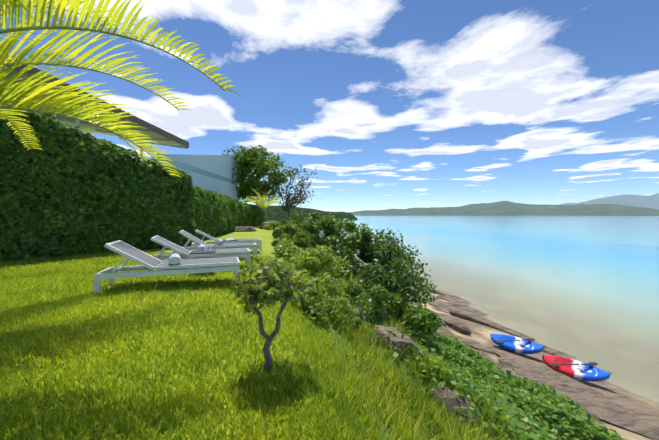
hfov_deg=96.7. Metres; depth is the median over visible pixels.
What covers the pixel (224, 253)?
sun lounger
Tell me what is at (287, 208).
bare tree
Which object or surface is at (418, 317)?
big bush leaves
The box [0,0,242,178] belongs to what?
coco palm
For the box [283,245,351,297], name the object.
shrub leaves
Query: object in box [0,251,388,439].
lawn grass
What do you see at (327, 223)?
tall slope bush
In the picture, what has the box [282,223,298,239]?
shrub leaves
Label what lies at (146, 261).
sun lounger
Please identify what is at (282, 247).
shrub
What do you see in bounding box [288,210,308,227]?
bush leaves
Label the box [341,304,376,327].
outcrop
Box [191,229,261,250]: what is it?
sun lounger
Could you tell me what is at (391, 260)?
slope bush
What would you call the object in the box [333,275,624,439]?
groundcover vine leaves
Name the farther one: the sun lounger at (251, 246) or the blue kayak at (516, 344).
the blue kayak at (516, 344)
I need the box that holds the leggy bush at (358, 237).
[326,218,375,271]
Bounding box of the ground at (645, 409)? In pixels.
[0,226,658,439]
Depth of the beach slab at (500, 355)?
12.14 m
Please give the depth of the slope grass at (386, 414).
3.95 m
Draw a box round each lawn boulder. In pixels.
[233,226,256,231]
[258,222,274,228]
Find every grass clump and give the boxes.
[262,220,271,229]
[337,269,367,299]
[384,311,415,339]
[428,403,502,439]
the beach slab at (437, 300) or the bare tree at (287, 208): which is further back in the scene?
the bare tree at (287, 208)
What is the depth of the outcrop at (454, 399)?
4.59 m
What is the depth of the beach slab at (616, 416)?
8.63 m
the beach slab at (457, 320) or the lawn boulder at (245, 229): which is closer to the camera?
the beach slab at (457, 320)
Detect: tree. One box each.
[222,144,297,205]
[228,255,321,372]
[265,162,317,218]
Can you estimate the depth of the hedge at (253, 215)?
30.12 m
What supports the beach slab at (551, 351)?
on the ground at (645, 409)
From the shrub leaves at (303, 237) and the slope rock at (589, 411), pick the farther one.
the shrub leaves at (303, 237)
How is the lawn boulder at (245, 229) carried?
on the ground at (645, 409)
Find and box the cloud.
[47,0,658,205]
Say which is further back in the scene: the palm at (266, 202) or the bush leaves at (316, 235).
the palm at (266, 202)
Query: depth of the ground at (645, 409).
4.06 m
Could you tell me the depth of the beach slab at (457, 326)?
14.66 m
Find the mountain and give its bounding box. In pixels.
[559,193,658,208]
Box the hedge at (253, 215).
[240,201,266,226]
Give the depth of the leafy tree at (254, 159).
33.07 m
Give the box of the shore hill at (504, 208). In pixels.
[348,201,658,215]
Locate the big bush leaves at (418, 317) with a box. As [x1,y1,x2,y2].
[381,292,441,339]
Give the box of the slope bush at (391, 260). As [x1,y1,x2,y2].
[324,227,436,313]
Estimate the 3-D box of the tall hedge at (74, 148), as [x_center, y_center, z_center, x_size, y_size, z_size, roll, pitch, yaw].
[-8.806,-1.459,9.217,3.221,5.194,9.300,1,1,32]
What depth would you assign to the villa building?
20.25 m
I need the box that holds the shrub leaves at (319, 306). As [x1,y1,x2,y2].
[290,268,356,325]
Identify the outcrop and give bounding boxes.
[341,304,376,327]
[373,325,421,361]
[429,385,476,423]
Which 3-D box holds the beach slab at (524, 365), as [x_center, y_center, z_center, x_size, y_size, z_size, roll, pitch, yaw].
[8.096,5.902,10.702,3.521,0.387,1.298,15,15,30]
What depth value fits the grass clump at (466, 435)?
3.58 m
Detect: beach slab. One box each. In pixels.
[416,286,462,298]
[416,295,454,306]
[430,301,467,312]
[432,307,494,322]
[432,311,470,325]
[435,295,470,304]
[436,314,471,334]
[436,330,507,355]
[449,300,487,315]
[449,309,537,341]
[495,352,517,358]
[496,362,637,413]
[497,357,604,396]
[512,374,658,439]
[535,342,576,359]
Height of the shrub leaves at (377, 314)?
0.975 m
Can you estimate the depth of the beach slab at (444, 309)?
18.59 m
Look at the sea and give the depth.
32.50 m
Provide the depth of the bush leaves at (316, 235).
20.04 m
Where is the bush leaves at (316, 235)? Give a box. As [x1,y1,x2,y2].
[297,222,327,240]
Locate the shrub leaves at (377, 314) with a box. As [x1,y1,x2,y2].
[334,281,392,331]
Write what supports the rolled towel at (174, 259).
on the sun lounger at (146, 261)
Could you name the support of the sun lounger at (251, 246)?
on the ground at (645, 409)
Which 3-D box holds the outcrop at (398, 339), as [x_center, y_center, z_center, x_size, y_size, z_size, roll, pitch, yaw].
[1.244,2.301,5.425,1.010,0.338,0.702,19,9,23]
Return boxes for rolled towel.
[169,253,180,264]
[198,244,204,249]
[215,239,222,244]
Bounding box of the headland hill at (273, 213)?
[265,205,357,220]
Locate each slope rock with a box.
[474,350,498,368]
[551,393,606,428]
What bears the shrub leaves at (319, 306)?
on the ground at (645, 409)
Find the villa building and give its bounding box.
[0,54,238,199]
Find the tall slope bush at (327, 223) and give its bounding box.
[299,211,344,255]
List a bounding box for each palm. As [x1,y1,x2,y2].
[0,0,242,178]
[241,187,283,222]
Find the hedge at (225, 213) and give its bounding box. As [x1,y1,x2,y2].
[193,186,244,239]
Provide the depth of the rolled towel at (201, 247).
6.70 m
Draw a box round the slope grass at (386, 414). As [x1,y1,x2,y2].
[303,265,519,439]
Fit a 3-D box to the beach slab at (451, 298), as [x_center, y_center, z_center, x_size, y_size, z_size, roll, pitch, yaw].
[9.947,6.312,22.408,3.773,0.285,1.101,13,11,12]
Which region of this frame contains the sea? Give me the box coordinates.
[265,215,658,402]
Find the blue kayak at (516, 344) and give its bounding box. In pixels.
[490,333,544,353]
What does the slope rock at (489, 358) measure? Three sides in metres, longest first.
1.418 x 1.132 x 0.680 m
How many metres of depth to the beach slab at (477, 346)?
12.89 m
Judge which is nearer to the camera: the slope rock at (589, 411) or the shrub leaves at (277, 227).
the slope rock at (589, 411)
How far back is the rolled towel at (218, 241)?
8.30 m
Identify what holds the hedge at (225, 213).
on the ground at (645, 409)
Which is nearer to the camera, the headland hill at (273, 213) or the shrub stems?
the shrub stems
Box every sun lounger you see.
[94,240,239,293]
[144,235,250,270]
[173,230,256,257]
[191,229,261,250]
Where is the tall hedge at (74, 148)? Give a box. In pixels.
[0,103,196,261]
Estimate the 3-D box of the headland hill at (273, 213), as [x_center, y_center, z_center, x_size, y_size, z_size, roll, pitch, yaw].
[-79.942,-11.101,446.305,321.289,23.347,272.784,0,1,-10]
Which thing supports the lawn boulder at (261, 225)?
on the ground at (645, 409)
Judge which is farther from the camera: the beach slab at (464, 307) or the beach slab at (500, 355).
the beach slab at (464, 307)
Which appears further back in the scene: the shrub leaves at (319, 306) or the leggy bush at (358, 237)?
the leggy bush at (358, 237)
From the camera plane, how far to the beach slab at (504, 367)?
10.15 m
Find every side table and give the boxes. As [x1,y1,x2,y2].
[189,250,215,274]
[222,239,237,242]
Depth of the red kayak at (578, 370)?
11.40 m
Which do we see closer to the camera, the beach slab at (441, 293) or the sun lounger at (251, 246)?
the sun lounger at (251, 246)
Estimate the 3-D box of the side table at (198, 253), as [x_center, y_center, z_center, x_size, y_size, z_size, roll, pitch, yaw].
[-2.772,0.915,6.438,0.510,0.441,0.510,0,1,-20]
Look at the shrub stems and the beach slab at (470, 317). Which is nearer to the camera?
the shrub stems
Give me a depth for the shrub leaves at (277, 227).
16.87 m
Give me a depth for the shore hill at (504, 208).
2036.05 m
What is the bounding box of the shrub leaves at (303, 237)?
[271,230,313,250]
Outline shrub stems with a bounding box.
[354,295,376,320]
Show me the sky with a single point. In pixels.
(284, 86)
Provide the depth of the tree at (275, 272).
2.45 m
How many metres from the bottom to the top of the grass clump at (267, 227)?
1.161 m
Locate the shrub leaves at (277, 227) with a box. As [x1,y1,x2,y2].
[270,219,297,237]
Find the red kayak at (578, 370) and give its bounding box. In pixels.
[542,355,610,381]
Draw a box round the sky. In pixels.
[0,0,658,211]
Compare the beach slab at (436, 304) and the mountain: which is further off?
the mountain
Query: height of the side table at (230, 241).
0.441 m

